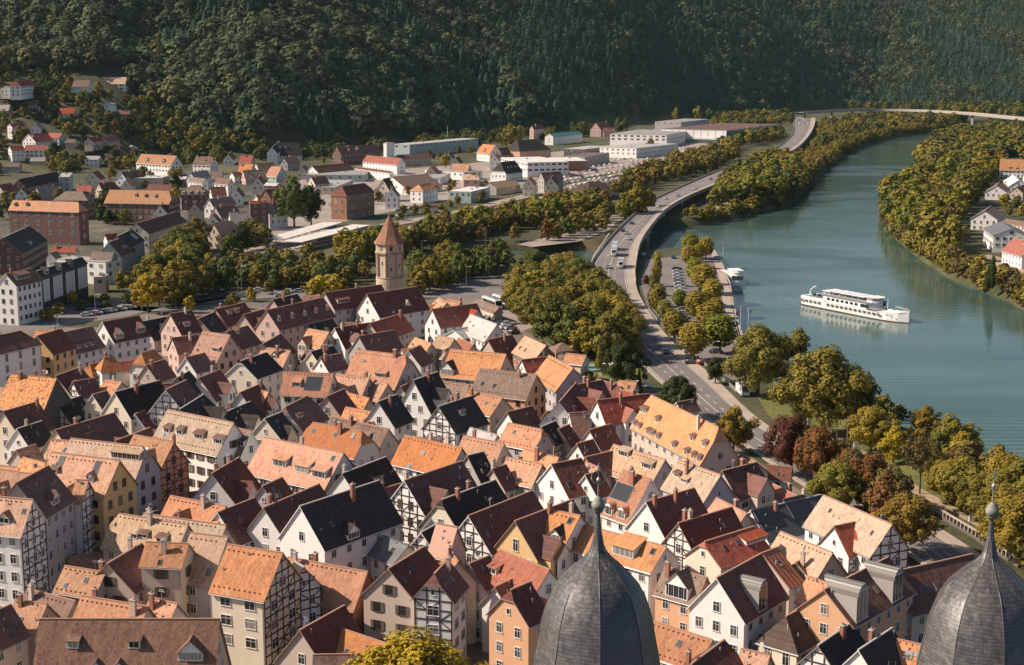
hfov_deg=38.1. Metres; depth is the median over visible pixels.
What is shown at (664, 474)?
window
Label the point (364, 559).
window
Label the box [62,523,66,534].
window
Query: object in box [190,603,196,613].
window
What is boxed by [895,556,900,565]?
window
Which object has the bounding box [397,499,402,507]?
window
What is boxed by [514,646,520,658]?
window
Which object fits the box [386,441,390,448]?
window
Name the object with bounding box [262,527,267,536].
window
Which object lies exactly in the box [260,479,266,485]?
window
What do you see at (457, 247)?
broadleaf tree
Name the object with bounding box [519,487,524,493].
window
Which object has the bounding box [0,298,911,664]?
town paving
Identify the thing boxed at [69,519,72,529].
window
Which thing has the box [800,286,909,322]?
passenger ship
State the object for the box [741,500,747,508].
window
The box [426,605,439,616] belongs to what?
window
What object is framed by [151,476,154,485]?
window
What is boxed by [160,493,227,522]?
town house
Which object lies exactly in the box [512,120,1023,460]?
water
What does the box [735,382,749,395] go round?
delivery van
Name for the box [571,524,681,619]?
town house
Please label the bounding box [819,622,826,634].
window
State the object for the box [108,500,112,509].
window
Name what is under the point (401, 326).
town house
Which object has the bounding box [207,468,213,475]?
window
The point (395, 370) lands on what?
town house
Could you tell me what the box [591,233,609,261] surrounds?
retaining wall
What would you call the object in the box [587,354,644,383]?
park lawn
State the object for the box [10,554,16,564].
window
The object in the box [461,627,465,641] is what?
window
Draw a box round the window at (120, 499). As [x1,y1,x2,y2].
[118,495,122,504]
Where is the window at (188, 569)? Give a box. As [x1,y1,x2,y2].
[185,563,190,576]
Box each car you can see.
[80,312,93,316]
[236,293,245,296]
[293,288,305,292]
[500,321,513,324]
[503,325,517,329]
[507,329,519,333]
[641,382,651,385]
[661,348,668,353]
[673,275,683,278]
[673,278,684,281]
[673,281,684,284]
[674,284,685,288]
[684,353,698,358]
[684,359,696,364]
[696,359,709,364]
[708,348,723,353]
[716,412,724,418]
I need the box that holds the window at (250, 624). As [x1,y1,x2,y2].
[244,618,255,630]
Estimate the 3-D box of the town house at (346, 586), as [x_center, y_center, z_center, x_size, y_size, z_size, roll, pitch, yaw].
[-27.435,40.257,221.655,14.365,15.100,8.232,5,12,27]
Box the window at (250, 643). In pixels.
[245,637,256,649]
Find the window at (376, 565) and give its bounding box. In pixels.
[374,560,378,568]
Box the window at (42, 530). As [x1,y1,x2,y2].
[39,529,43,540]
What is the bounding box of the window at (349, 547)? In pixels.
[347,544,351,552]
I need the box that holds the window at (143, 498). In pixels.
[141,496,145,505]
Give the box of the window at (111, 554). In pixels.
[108,551,113,558]
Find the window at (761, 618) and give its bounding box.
[758,616,762,625]
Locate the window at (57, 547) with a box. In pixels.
[56,545,60,555]
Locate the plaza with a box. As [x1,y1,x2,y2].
[481,292,531,334]
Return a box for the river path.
[799,436,977,525]
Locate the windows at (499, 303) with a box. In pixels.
[482,298,501,305]
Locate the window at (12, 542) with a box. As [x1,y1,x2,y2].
[9,538,15,546]
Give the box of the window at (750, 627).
[748,622,752,631]
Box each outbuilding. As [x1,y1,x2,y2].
[0,465,16,469]
[33,330,49,337]
[66,551,103,569]
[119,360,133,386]
[141,503,162,515]
[162,383,171,388]
[190,491,196,498]
[300,349,311,360]
[302,294,320,300]
[344,322,360,325]
[414,431,441,441]
[562,353,590,378]
[617,380,640,393]
[674,395,701,414]
[766,464,793,488]
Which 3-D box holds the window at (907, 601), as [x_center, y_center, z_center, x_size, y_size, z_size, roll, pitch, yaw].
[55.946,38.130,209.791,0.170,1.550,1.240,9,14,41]
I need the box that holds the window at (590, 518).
[588,515,593,524]
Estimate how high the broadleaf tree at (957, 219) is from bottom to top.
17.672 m
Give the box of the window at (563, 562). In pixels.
[561,559,565,569]
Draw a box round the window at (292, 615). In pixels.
[288,606,295,620]
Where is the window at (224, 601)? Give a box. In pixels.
[220,597,230,606]
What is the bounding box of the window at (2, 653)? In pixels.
[0,651,4,661]
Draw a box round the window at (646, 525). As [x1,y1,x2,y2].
[643,522,648,532]
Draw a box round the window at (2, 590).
[0,588,4,598]
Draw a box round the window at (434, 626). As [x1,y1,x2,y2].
[427,624,439,635]
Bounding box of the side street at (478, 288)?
[422,273,509,298]
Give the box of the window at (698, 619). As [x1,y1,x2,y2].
[694,615,702,627]
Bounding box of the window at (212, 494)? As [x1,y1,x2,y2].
[210,492,215,500]
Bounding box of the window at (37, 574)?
[34,568,38,579]
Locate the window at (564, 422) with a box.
[562,417,566,424]
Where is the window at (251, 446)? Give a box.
[249,445,253,453]
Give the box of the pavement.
[626,118,980,558]
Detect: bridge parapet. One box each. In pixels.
[591,116,795,261]
[635,123,814,280]
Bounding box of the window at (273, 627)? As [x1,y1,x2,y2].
[271,617,278,631]
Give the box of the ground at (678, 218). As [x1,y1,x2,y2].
[0,0,1023,580]
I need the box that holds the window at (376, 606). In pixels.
[370,601,383,611]
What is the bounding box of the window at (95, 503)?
[93,500,97,507]
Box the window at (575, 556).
[572,553,578,562]
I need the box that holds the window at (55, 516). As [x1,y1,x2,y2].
[54,513,58,522]
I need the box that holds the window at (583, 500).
[580,497,585,505]
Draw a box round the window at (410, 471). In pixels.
[406,469,412,476]
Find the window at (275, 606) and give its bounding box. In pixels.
[271,598,277,611]
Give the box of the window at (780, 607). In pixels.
[778,604,782,613]
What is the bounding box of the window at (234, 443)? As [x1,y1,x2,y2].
[229,439,237,448]
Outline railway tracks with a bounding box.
[216,174,619,258]
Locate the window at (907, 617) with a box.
[904,615,908,627]
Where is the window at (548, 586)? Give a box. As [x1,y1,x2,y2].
[545,583,551,594]
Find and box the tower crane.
[104,144,120,181]
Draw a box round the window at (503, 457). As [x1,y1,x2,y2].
[501,455,504,464]
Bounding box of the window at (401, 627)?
[395,623,408,634]
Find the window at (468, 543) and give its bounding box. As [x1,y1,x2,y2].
[466,536,471,546]
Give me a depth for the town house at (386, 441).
297.36 m
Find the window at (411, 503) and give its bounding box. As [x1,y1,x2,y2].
[408,501,413,510]
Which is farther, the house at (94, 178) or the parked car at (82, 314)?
the house at (94, 178)
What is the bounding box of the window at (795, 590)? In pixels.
[793,588,797,597]
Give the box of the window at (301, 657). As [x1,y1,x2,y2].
[297,653,304,664]
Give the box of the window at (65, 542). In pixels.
[63,540,66,550]
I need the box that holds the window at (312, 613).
[309,611,315,622]
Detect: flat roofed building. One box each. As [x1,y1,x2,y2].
[57,256,121,283]
[58,173,73,191]
[93,273,108,292]
[133,175,168,187]
[170,176,186,187]
[306,170,368,181]
[313,180,352,194]
[394,138,477,155]
[414,173,450,183]
[425,168,482,179]
[449,187,489,202]
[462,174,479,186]
[501,157,568,176]
[548,157,586,170]
[562,152,608,165]
[564,146,603,155]
[600,142,677,157]
[610,129,685,145]
[655,119,708,129]
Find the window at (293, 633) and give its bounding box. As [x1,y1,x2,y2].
[289,625,295,638]
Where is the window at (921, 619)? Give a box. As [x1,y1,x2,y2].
[918,616,924,625]
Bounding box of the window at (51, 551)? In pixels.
[49,549,53,560]
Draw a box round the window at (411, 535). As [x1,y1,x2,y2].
[407,533,412,541]
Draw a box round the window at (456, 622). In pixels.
[454,616,458,630]
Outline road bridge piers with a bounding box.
[646,147,800,240]
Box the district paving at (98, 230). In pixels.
[0,168,281,261]
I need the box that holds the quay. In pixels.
[712,252,740,343]
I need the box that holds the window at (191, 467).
[189,464,193,472]
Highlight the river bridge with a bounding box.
[794,109,1023,125]
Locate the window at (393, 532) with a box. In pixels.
[390,528,395,536]
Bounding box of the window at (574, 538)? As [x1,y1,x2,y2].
[571,536,575,547]
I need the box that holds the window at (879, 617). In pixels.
[876,615,880,624]
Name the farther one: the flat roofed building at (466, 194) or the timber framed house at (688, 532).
the flat roofed building at (466, 194)
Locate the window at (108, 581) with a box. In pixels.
[104,576,115,586]
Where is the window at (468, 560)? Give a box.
[466,553,471,562]
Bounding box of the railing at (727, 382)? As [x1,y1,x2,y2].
[646,304,735,391]
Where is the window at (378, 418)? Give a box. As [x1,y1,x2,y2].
[376,416,380,423]
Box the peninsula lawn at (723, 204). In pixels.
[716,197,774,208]
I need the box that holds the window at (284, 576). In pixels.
[279,574,286,587]
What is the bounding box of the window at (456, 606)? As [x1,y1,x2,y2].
[454,601,458,611]
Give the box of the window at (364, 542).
[362,538,366,546]
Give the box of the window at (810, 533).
[808,531,812,539]
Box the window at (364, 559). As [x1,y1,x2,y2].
[362,556,367,566]
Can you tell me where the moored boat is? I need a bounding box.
[721,268,745,285]
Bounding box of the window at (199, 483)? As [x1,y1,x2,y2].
[197,480,203,487]
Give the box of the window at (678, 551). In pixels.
[675,543,680,553]
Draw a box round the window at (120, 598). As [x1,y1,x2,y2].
[112,595,125,601]
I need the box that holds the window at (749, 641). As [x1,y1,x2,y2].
[748,638,751,649]
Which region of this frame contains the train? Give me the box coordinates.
[311,224,382,244]
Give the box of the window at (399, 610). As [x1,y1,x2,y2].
[395,605,408,616]
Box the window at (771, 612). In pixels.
[768,610,772,619]
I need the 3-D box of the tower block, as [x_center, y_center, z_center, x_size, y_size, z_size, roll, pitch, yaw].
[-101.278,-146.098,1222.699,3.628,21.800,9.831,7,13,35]
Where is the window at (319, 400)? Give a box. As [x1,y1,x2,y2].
[317,398,323,403]
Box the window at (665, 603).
[662,599,668,609]
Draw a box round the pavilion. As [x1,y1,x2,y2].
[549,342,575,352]
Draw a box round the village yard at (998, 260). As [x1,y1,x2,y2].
[983,255,1023,272]
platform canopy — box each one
[266,222,341,247]
[283,224,370,251]
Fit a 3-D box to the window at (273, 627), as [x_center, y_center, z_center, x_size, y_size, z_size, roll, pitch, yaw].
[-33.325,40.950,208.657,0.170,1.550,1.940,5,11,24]
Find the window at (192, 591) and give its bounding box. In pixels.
[189,587,196,595]
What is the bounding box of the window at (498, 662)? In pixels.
[496,659,502,664]
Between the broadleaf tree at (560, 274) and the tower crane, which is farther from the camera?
the tower crane
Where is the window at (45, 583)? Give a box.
[42,581,47,591]
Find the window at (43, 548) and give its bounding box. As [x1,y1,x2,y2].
[40,546,45,557]
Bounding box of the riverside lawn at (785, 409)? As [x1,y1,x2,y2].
[756,390,975,525]
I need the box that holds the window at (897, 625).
[895,620,899,632]
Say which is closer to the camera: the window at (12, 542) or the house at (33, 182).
the window at (12, 542)
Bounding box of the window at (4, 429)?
[2,427,6,433]
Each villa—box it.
[275,142,301,160]
[530,124,543,140]
[590,121,612,136]
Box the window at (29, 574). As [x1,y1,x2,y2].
[26,572,30,584]
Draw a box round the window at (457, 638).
[455,635,458,648]
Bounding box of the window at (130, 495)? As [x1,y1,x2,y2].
[128,491,132,500]
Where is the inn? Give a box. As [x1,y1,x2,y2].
[629,395,739,472]
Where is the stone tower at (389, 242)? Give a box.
[374,215,404,290]
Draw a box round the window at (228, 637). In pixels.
[224,633,232,644]
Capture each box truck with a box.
[611,245,617,255]
[617,257,623,267]
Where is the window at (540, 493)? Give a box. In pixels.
[539,491,543,500]
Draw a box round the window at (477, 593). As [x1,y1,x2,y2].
[476,591,479,602]
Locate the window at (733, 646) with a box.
[729,644,736,651]
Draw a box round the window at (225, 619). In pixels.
[220,614,231,625]
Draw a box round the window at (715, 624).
[712,620,719,631]
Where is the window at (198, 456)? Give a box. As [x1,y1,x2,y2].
[196,453,203,460]
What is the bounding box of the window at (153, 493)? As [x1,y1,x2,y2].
[152,491,155,500]
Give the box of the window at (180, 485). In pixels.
[179,483,183,492]
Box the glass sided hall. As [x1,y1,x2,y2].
[661,123,779,142]
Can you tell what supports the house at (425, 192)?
on the station yard at (324, 214)
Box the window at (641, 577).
[638,572,644,582]
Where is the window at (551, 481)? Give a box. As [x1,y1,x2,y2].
[550,480,553,489]
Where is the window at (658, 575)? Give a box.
[656,572,660,583]
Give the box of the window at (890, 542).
[887,540,893,550]
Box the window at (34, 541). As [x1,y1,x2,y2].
[32,533,36,544]
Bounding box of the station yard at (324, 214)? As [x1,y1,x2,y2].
[260,143,716,245]
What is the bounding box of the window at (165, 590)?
[154,587,168,596]
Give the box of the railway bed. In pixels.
[213,172,622,259]
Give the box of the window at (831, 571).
[828,568,833,574]
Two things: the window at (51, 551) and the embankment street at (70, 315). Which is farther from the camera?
the embankment street at (70, 315)
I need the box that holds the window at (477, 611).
[476,609,479,619]
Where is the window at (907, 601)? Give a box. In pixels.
[905,599,909,608]
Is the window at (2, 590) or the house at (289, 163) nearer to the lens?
the window at (2, 590)
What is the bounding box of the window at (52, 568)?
[50,566,53,577]
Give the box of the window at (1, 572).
[0,570,4,580]
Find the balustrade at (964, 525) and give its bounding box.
[925,499,1019,562]
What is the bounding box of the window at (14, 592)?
[12,589,18,599]
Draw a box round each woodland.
[0,0,1023,139]
[0,61,1023,569]
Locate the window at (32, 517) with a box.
[31,515,35,526]
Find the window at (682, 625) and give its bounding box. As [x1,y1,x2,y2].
[680,621,685,629]
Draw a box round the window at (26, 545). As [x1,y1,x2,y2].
[24,537,29,548]
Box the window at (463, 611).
[461,608,464,622]
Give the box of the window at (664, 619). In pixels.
[662,616,667,623]
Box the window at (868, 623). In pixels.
[866,621,870,630]
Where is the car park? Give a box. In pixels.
[640,254,747,379]
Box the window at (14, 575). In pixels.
[11,572,17,581]
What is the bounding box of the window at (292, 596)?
[288,588,295,601]
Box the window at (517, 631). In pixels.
[514,627,520,639]
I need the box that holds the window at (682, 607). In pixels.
[680,604,686,614]
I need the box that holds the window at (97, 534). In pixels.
[94,531,99,540]
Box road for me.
[594,117,964,562]
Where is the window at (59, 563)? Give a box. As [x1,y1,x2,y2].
[57,561,61,572]
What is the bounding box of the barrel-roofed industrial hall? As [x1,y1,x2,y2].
[544,131,581,144]
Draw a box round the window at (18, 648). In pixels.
[15,643,21,653]
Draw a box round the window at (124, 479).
[122,477,126,487]
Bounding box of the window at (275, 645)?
[272,635,279,649]
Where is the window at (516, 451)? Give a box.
[514,448,518,455]
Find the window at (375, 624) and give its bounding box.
[371,619,383,630]
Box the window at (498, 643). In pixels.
[495,640,502,652]
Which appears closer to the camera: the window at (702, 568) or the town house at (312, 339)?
the window at (702, 568)
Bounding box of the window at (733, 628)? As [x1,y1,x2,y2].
[729,624,737,636]
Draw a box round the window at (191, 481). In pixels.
[189,478,194,486]
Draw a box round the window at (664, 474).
[662,471,666,480]
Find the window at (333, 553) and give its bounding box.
[331,549,336,558]
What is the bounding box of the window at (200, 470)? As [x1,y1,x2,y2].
[196,466,204,474]
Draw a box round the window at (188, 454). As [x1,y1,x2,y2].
[185,451,193,458]
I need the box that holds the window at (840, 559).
[838,556,842,565]
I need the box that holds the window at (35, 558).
[33,550,37,562]
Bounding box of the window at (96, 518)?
[94,515,98,524]
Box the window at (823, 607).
[820,603,827,615]
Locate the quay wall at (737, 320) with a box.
[714,250,742,335]
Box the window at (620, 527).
[618,523,622,531]
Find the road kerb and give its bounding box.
[593,117,924,563]
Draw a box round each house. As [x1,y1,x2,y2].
[0,85,9,98]
[0,105,12,116]
[0,183,12,198]
[0,224,47,274]
[0,268,43,324]
[0,330,42,386]
[0,369,73,430]
[0,397,55,464]
[0,468,30,495]
[0,485,49,607]
[0,603,31,664]
[1,162,21,172]
[4,418,51,460]
[6,444,44,465]
[7,121,26,138]
[7,463,76,594]
[8,146,24,161]
[8,200,89,244]
[9,78,35,99]
[11,171,59,197]
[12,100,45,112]
[13,589,61,664]
[14,185,31,199]
[16,456,46,472]
[22,133,53,147]
[23,580,77,617]
[25,145,48,160]
[29,123,42,133]
[30,157,47,165]
[33,618,231,664]
[35,184,63,200]
[35,257,88,309]
[35,324,77,376]
[39,412,128,461]
[44,439,69,462]
[45,250,61,266]
[47,451,138,551]
[49,133,66,144]
[52,243,78,257]
[52,559,105,602]
[53,191,95,219]
[55,362,89,397]
[58,108,76,117]
[59,395,85,426]
[64,139,76,148]
[65,326,105,368]
[65,437,162,515]
[67,482,92,503]
[68,377,100,402]
[72,80,92,92]
[72,479,95,554]
[72,586,157,617]
[76,183,95,196]
[82,390,110,419]
[84,135,103,150]
[84,156,101,166]
[84,362,98,382]
[84,425,120,441]
[85,170,105,187]
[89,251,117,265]
[95,181,121,197]
[95,351,124,386]
[95,536,144,604]
[96,315,150,361]
[100,375,128,395]
[100,379,164,433]
[100,507,193,564]
[101,237,136,272]
[102,77,128,91]
[102,134,119,149]
[103,233,117,246]
[104,102,115,111]
[104,187,180,222]
[112,227,144,264]
[114,427,153,443]
[115,169,144,186]
[118,110,130,117]
[120,178,135,189]
[127,349,162,386]
[129,212,187,251]
[129,433,190,508]
[133,410,156,433]
[135,359,176,384]
[136,154,182,174]
[138,537,195,615]
[142,509,239,544]
[143,312,167,351]
[146,379,198,429]
[147,182,178,196]
[147,589,189,617]
[153,202,168,217]
[153,409,243,490]
[159,307,202,355]
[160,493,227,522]
[166,331,198,378]
[170,370,200,395]
[175,349,215,378]
[178,394,226,419]
[181,185,209,209]
[186,169,210,187]
[187,177,208,190]
[187,532,231,617]
[188,201,203,222]
[190,331,245,374]
[191,453,261,506]
[192,155,218,171]
[194,365,237,408]
[197,312,227,333]
[203,196,236,217]
[206,211,222,232]
[206,220,238,248]
[208,543,303,664]
[209,171,223,184]
[209,186,226,198]
[210,203,238,221]
[210,497,261,546]
[213,302,250,329]
[214,178,234,195]
[223,150,236,164]
[224,401,266,431]
[225,325,261,358]
[225,352,284,409]
[226,379,280,416]
[228,208,253,224]
[229,172,241,183]
[231,187,244,204]
[233,422,259,466]
[235,304,264,334]
[237,162,255,172]
[238,154,255,165]
[241,169,267,184]
[245,483,326,550]
[247,436,355,493]
[248,198,268,225]
[252,175,265,193]
[252,192,261,200]
[252,408,298,443]
[253,333,297,356]
[254,297,336,355]
[254,469,293,507]
[255,161,274,174]
[259,185,283,202]
[259,344,299,371]
[259,384,272,404]
[263,182,281,189]
[265,291,302,310]
[266,166,286,182]
[267,141,279,163]
[268,200,287,228]
[272,604,363,664]
[277,480,403,573]
[279,155,299,170]
[279,366,337,409]
[280,395,329,442]
[281,173,290,188]
[287,547,373,633]
[292,560,324,626]
[296,164,308,179]
[296,328,333,363]
[297,343,337,371]
[299,418,380,466]
[307,162,354,173]
[307,174,329,186]
[307,319,337,333]
[312,353,348,375]
[312,653,381,664]
[319,389,356,421]
[322,280,384,326]
[327,456,401,495]
[328,413,399,460]
[330,183,374,219]
[331,319,370,365]
[332,145,380,164]
[335,371,372,396]
[336,627,390,652]
[341,406,376,424]
[346,348,421,392]
[346,392,374,410]
[347,330,403,364]
[354,167,393,179]
[354,286,429,336]
[360,546,439,645]
[362,155,405,173]
[364,309,414,347]
[364,394,414,442]
[367,535,414,580]
[368,378,394,404]
[376,177,395,201]
[381,481,400,497]
[385,186,399,208]
[390,174,442,194]
[390,460,476,545]
[391,432,466,481]
[395,153,431,165]
[395,380,412,399]
[399,337,438,363]
[402,369,451,436]
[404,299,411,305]
[405,343,434,375]
[409,183,437,202]
[410,523,435,549]
[410,555,469,664]
[417,479,507,530]
[421,391,489,445]
[423,303,483,343]
[425,163,438,173]
[428,297,449,312]
[428,522,467,564]
[433,332,462,374]
[439,349,515,386]
[440,545,479,643]
[443,321,474,344]
[443,381,470,400]
[446,297,462,305]
[447,151,454,163]
[450,154,462,167]
[450,162,471,170]
[456,337,478,350]
[458,490,543,565]
[459,429,512,466]
[461,314,503,350]
[463,451,490,484]
[464,387,513,433]
[465,551,491,642]
[466,427,499,440]
[472,368,547,418]
[474,298,503,319]
[477,143,500,161]
[479,578,512,652]
[480,333,517,364]
[483,179,520,194]
[485,581,544,664]
[486,458,518,498]
[486,549,558,598]
[489,160,522,181]
[490,152,500,170]
[493,498,584,574]
[495,405,540,436]
[497,147,510,156]
[498,422,555,457]
[504,456,545,494]
[507,139,550,157]
[511,335,554,369]
[516,351,547,373]
[518,445,560,468]
[523,176,536,195]
[534,458,588,519]
[535,351,582,410]
[537,170,563,191]
[537,382,595,427]
[540,410,550,420]
[541,418,564,460]
[545,175,558,192]
[546,501,590,578]
[556,424,579,460]
[564,433,600,460]
[566,405,590,439]
[571,181,622,199]
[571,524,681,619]
[578,375,611,399]
[578,470,611,527]
[580,421,622,452]
[583,450,612,490]
[584,461,612,488]
[588,389,649,446]
[595,378,624,397]
[600,466,661,533]
[603,128,611,137]
[610,444,671,495]
[615,385,636,396]
[623,487,707,543]
[652,559,710,630]
[653,620,716,664]
[660,458,737,508]
[661,506,743,569]
[682,525,770,582]
[684,639,743,664]
[685,553,789,653]
[707,497,755,527]
[719,457,775,512]
[735,453,770,477]
[739,642,774,664]
[748,488,821,546]
[753,609,817,664]
[761,546,803,614]
[770,531,848,580]
[772,482,796,502]
[792,548,807,575]
[793,556,916,642]
[793,575,827,607]
[796,622,865,664]
[802,494,911,571]
[816,514,857,574]
[842,627,901,664]
[896,638,920,664]
[903,553,974,642]
[970,206,1003,229]
[983,221,1023,252]
[984,182,1010,199]
[999,159,1023,177]
[1001,237,1023,268]
[1002,219,1023,230]
[1003,175,1023,190]
[1009,185,1023,201]
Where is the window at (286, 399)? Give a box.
[284,396,291,402]
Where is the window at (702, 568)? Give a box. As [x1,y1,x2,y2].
[699,565,704,575]
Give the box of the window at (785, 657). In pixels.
[781,652,788,664]
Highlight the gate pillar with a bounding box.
[969,513,974,521]
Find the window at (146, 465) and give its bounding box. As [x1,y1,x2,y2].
[145,463,149,472]
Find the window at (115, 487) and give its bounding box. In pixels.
[113,481,117,490]
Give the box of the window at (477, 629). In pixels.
[476,627,479,637]
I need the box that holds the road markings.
[594,118,964,562]
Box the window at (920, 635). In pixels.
[918,632,923,642]
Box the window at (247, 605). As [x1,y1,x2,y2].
[244,601,255,611]
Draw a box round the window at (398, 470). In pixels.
[395,466,402,474]
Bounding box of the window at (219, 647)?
[218,640,220,654]
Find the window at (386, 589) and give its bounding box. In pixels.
[382,584,395,595]
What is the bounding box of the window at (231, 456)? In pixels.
[224,455,232,464]
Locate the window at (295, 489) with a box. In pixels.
[291,485,298,492]
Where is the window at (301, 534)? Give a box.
[299,531,304,541]
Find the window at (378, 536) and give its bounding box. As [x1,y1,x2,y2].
[376,533,380,541]
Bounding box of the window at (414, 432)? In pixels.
[412,429,416,435]
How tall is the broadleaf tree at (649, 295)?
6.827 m
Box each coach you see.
[482,295,501,308]
[492,293,507,306]
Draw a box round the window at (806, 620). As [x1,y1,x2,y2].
[802,617,808,627]
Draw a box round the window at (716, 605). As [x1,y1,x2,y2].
[712,600,719,612]
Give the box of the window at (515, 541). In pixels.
[512,538,517,551]
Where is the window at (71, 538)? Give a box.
[70,536,74,546]
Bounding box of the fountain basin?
[589,364,601,371]
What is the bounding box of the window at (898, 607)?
[896,604,900,613]
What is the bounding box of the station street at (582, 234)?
[518,211,622,246]
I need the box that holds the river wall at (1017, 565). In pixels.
[933,511,1019,567]
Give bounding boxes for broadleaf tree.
[65,290,77,306]
[113,269,134,292]
[124,259,152,289]
[129,275,164,312]
[137,264,167,305]
[141,252,165,266]
[144,247,161,258]
[144,252,167,270]
[152,234,170,249]
[156,271,187,308]
[158,235,181,248]
[161,250,178,260]
[162,224,192,236]
[164,260,192,302]
[167,247,179,259]
[169,238,193,252]
[174,269,201,300]
[175,253,204,268]
[176,231,194,244]
[177,242,204,257]
[178,248,207,264]
[181,260,206,291]
[183,221,193,226]
[184,216,212,237]
[186,253,207,264]
[187,224,207,237]
[187,226,200,232]
[187,235,212,255]
[193,257,206,269]
[195,232,210,254]
[196,265,217,296]
[202,252,217,266]
[214,257,236,285]
[219,234,241,256]
[231,221,254,252]
[251,258,272,278]
[272,175,312,227]
[300,183,325,225]
[311,261,336,276]
[320,254,340,266]
[332,227,355,252]
[338,238,361,260]
[342,625,489,664]
[343,227,368,238]
[350,230,361,240]
[357,233,374,259]
[368,224,381,247]
[393,221,403,229]
[397,225,411,234]
[404,252,426,272]
[405,249,428,270]
[408,256,423,277]
[409,221,425,249]
[413,257,449,290]
[422,213,438,229]
[433,239,452,254]
[436,251,455,274]
[440,151,451,167]
[440,242,468,254]
[447,252,471,284]
[475,204,491,215]
[488,237,510,257]
[499,122,521,146]
[500,265,526,306]
[500,273,536,312]
[511,287,544,324]
[513,280,542,311]
[515,249,552,267]
[515,270,541,282]
[517,261,542,275]
[524,306,546,325]
[528,286,565,339]
[532,295,569,344]
[537,265,558,274]
[538,275,561,288]
[539,260,562,270]
[539,267,568,284]
[543,253,567,267]
[549,303,594,352]
[553,278,582,298]
[555,269,571,283]
[558,286,576,302]
[559,256,594,272]
[562,267,581,277]
[563,252,593,266]
[563,297,603,320]
[567,317,594,354]
[574,272,590,279]
[577,280,611,298]
[580,292,598,299]
[581,313,633,358]
[582,308,604,353]
[583,293,613,311]
[585,274,606,283]
[589,305,605,313]
[590,266,615,283]
[593,278,612,294]
[593,328,613,362]
[594,304,648,347]
[597,278,628,300]
[597,289,612,298]
[600,340,651,381]
[604,294,631,312]
[605,301,645,335]
[615,191,636,220]
[628,181,653,212]
[630,337,644,356]
[645,188,656,206]
[646,137,653,143]
[646,288,653,306]
[648,283,666,311]
[649,267,658,288]
[652,252,662,282]
[655,299,673,318]
[656,375,697,404]
[661,308,688,342]
[670,289,686,306]
[671,107,678,119]
[678,319,710,358]
[680,233,699,247]
[681,244,697,263]
[684,257,702,278]
[684,290,709,322]
[688,262,718,289]
[693,106,702,118]
[693,243,704,257]
[694,300,725,326]
[698,236,714,259]
[701,278,723,297]
[702,313,740,353]
[703,291,712,299]
[705,108,713,120]
[705,356,723,382]
[710,297,723,310]
[715,404,761,448]
[721,322,794,394]
[741,173,762,198]
[761,413,818,465]
[766,342,875,427]
[787,112,794,123]
[790,327,810,352]
[792,424,841,478]
[805,459,865,504]
[825,438,852,455]
[830,447,861,472]
[833,362,882,428]
[839,446,869,498]
[844,405,900,452]
[848,452,895,508]
[854,491,867,509]
[860,479,897,518]
[865,463,914,500]
[871,490,940,544]
[877,425,908,462]
[878,172,900,195]
[884,180,902,199]
[888,189,911,216]
[890,182,912,195]
[891,186,905,201]
[894,197,919,223]
[896,180,921,189]
[897,167,919,174]
[897,172,912,182]
[899,207,920,230]
[899,429,941,493]
[901,193,924,205]
[903,173,928,184]
[907,206,936,241]
[907,410,941,437]
[909,157,925,167]
[909,186,925,197]
[909,405,942,425]
[910,162,927,174]
[910,174,931,189]
[916,202,931,209]
[916,212,947,244]
[917,203,935,212]
[919,186,930,193]
[922,160,934,173]
[922,171,931,182]
[922,458,968,501]
[923,433,953,454]
[923,454,990,511]
[924,191,944,205]
[924,197,946,207]
[925,453,953,475]
[928,200,941,209]
[930,166,947,176]
[930,177,939,187]
[930,412,961,450]
[931,183,942,191]
[933,180,947,189]
[934,218,965,250]
[935,159,956,172]
[935,206,958,231]
[937,155,956,165]
[937,172,949,182]
[938,188,963,202]
[942,185,960,200]
[942,199,968,220]
[942,431,985,458]
[943,213,969,240]
[944,440,987,465]
[945,191,968,219]
[946,170,978,184]
[946,207,960,219]
[949,173,973,192]
[953,179,974,205]
[953,473,994,521]
[956,181,978,206]
[961,159,980,170]
[961,422,982,444]
[966,482,1017,534]
[967,166,982,186]
[967,166,983,187]
[971,157,989,177]
[975,489,1023,563]
[977,451,1020,478]
[981,456,1023,498]
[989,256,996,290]
[1000,479,1023,518]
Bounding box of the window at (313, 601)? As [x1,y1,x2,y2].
[308,593,315,604]
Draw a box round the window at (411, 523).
[407,517,412,526]
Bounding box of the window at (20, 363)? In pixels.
[19,361,22,369]
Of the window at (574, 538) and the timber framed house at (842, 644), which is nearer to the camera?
the timber framed house at (842, 644)
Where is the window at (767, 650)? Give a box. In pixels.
[764,647,770,653]
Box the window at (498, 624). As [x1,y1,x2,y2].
[495,621,502,633]
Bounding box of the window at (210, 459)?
[206,455,214,462]
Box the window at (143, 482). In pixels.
[141,480,145,489]
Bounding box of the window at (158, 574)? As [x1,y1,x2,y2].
[154,569,168,578]
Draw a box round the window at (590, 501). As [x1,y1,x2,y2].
[588,500,592,509]
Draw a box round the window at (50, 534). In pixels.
[48,532,52,543]
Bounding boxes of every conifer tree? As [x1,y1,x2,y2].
[594,343,602,368]
[636,365,642,392]
[983,260,990,287]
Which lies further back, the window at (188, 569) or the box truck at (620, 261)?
the box truck at (620, 261)
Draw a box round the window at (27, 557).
[25,555,29,566]
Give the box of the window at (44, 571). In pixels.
[41,564,45,575]
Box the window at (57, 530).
[55,528,58,538]
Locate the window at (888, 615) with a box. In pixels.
[886,609,890,619]
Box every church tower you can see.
[533,463,659,664]
[916,469,1023,664]
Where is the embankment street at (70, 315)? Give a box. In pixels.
[0,286,321,331]
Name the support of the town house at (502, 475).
on the town paving at (476, 654)
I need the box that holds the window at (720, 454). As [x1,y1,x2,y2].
[717,452,722,459]

